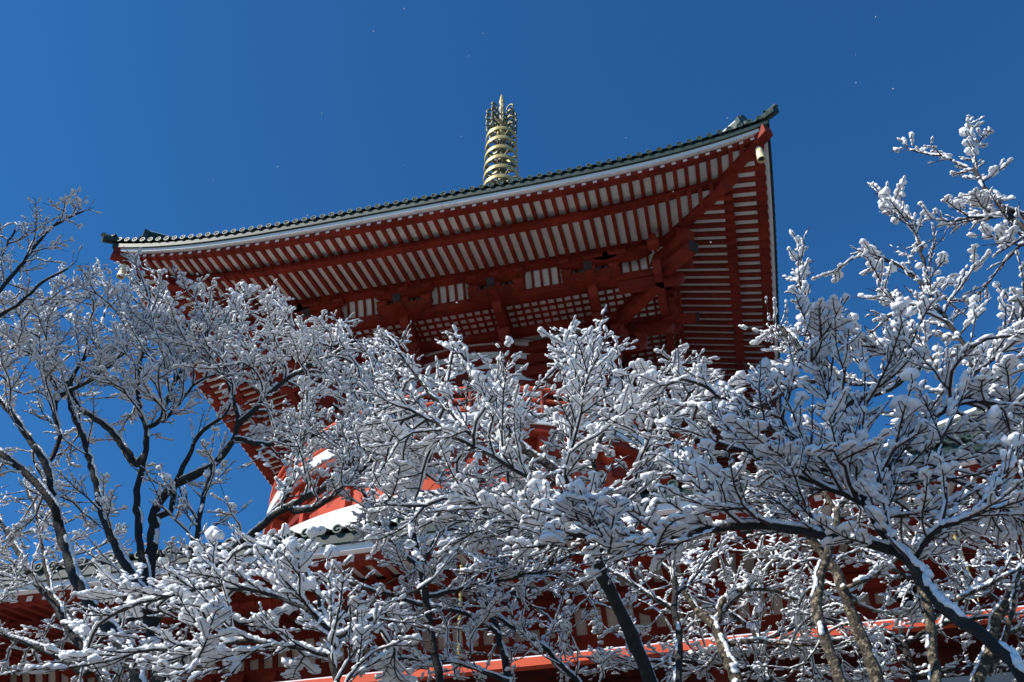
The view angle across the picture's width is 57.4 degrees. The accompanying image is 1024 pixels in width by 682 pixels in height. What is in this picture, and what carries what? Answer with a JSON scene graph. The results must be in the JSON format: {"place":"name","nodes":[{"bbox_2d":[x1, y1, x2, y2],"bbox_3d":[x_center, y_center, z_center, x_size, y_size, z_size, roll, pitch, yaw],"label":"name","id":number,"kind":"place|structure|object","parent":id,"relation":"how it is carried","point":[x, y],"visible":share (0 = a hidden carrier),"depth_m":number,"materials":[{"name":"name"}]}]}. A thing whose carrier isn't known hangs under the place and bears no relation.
{"place":"outdoors","nodes":[
{"label":"outdoors","id":0,"kind":"place"},
{"bbox_2d":[0,94,1023,681],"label":"pagoda","id":1,"kind":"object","parent":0,"point":[502,254],"visible":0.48,"depth_m":36.65,"materials":[{"name":"red wood"}]},
{"bbox_2d":[116,262,127,279],"bbox_3d":[-15.850,-2.925,38.135,0.324,0.920,0.324,-9,-43,9],"label":"wind bell","id":2,"kind":"object","parent":1,"relation":"hanging from","point":[118,276],"visible":0.73,"depth_m":37.93,"materials":[{"name":"gold metal"}]},
{"bbox_2d":[457,558,462,657],"bbox_3d":[-1.083,5.623,19.474,0.083,2.820,0.083,6,-43,-7],"label":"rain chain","id":3,"kind":"object","parent":1,"relation":"hanging from","point":[460,599],"visible":0.27,"depth_m":19.53,"materials":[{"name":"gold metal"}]},
{"bbox_2d":[755,145,765,162],"bbox_3d":[9.004,-6.871,34.020,0.324,0.920,0.324,-9,-43,9],"label":"wind bell","id":4,"kind":"object","parent":1,"relation":"hanging from","point":[761,157],"visible":1,"depth_m":33.82,"materials":[{"name":"gold metal"}]},
{"bbox_2d":[937,490,978,600],"bbox_3d":[8.592,3.757,18.175,0.083,2.820,0.083,6,-43,-7],"label":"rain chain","id":5,"kind":"object","parent":1,"relation":"hanging from","point":[954,538],"visible":0.12,"depth_m":17.85,"materials":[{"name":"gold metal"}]},
{"bbox_2d":[0,0,1023,564],"label":"sky","id":6,"kind":"structure","parent":0,"point":[178,118],"materials":[{"name":"blue"}]},
{"bbox_2d":[282,605,1023,681],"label":"terrace wall","id":7,"kind":"structure","parent":0,"point":[538,668],"depth_m":16.62,"materials":[{"name":"paint"}]},
{"label":"ground","id":8,"kind":"structure","parent":0,"visible":0},
{"bbox_2d":[0,186,101,318],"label":"snowy tree","id":9,"kind":"object","parent":8,"relation":"on","point":[31,250],"visible":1,"depth_m":14.10,"materials":[{"name":"white snow"}]},
{"bbox_2d":[0,468,264,681],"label":"snowy tree","id":10,"kind":"object","parent":8,"relation":"on","point":[57,604],"visible":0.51,"depth_m":14.00,"materials":[{"name":"white snow"}]},
{"bbox_2d":[0,247,413,681],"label":"snowy tree","id":11,"kind":"object","parent":8,"relation":"on","point":[141,328],"visible":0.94,"depth_m":13.07,"materials":[{"name":"white snow"}]},
{"bbox_2d":[24,521,461,681],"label":"snowy tree","id":12,"kind":"object","parent":8,"relation":"on","point":[194,593],"visible":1,"depth_m":6.91,"materials":[{"name":"white snow"}]},
{"bbox_2d":[325,364,574,681],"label":"snowy tree","id":13,"kind":"object","parent":8,"relation":"on","point":[395,553],"visible":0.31,"depth_m":11.72,"materials":[{"name":"white snow"}]},
{"bbox_2d":[348,550,636,681],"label":"snowy tree","id":14,"kind":"object","parent":8,"relation":"on","point":[601,657],"visible":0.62,"depth_m":13.05,"materials":[{"name":"white snow"}]},
{"bbox_2d":[345,304,749,681],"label":"snowy tree","id":15,"kind":"object","parent":8,"relation":"on","point":[403,471],"visible":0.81,"depth_m":7.87,"materials":[{"name":"white snow"}]},
{"bbox_2d":[606,531,736,681],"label":"snowy tree","id":16,"kind":"object","parent":8,"relation":"on","point":[676,591],"visible":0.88,"depth_m":11.79,"materials":[{"name":"white snow"}]},
{"bbox_2d":[628,534,853,681],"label":"snowy tree","id":17,"kind":"object","parent":8,"relation":"on","point":[734,593],"visible":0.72,"depth_m":12.71,"materials":[{"name":"white snow"}]},
{"bbox_2d":[579,565,915,681],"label":"snowy tree","id":18,"kind":"object","parent":8,"relation":"on","point":[761,650],"visible":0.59,"depth_m":12.92,"materials":[{"name":"white snow"}]},
{"bbox_2d":[498,115,1023,681],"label":"snowy tree","id":19,"kind":"object","parent":8,"relation":"on","point":[840,447],"visible":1,"depth_m":5.93,"materials":[{"name":"white snow"}]},
{"bbox_2d":[728,439,928,681],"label":"snowy tree","id":20,"kind":"object","parent":8,"relation":"on","point":[874,668],"visible":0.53,"depth_m":11.24,"materials":[{"name":"white snow"}]},
{"bbox_2d":[831,574,1023,681],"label":"snowy tree","id":21,"kind":"object","parent":8,"relation":"on","point":[947,669],"visible":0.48,"depth_m":12.64,"materials":[{"name":"white snow"}]},
{"bbox_2d":[837,464,1023,681],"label":"snowy tree","id":22,"kind":"object","parent":8,"relation":"on","point":[931,616],"visible":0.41,"depth_m":11.66,"materials":[{"name":"white snow"}]},
{"bbox_2d":[930,483,1023,681],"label":"snowy tree","id":23,"kind":"object","parent":8,"relation":"on","point":[988,660],"visible":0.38,"depth_m":11.81,"materials":[{"name":"white snow"}]}
]}

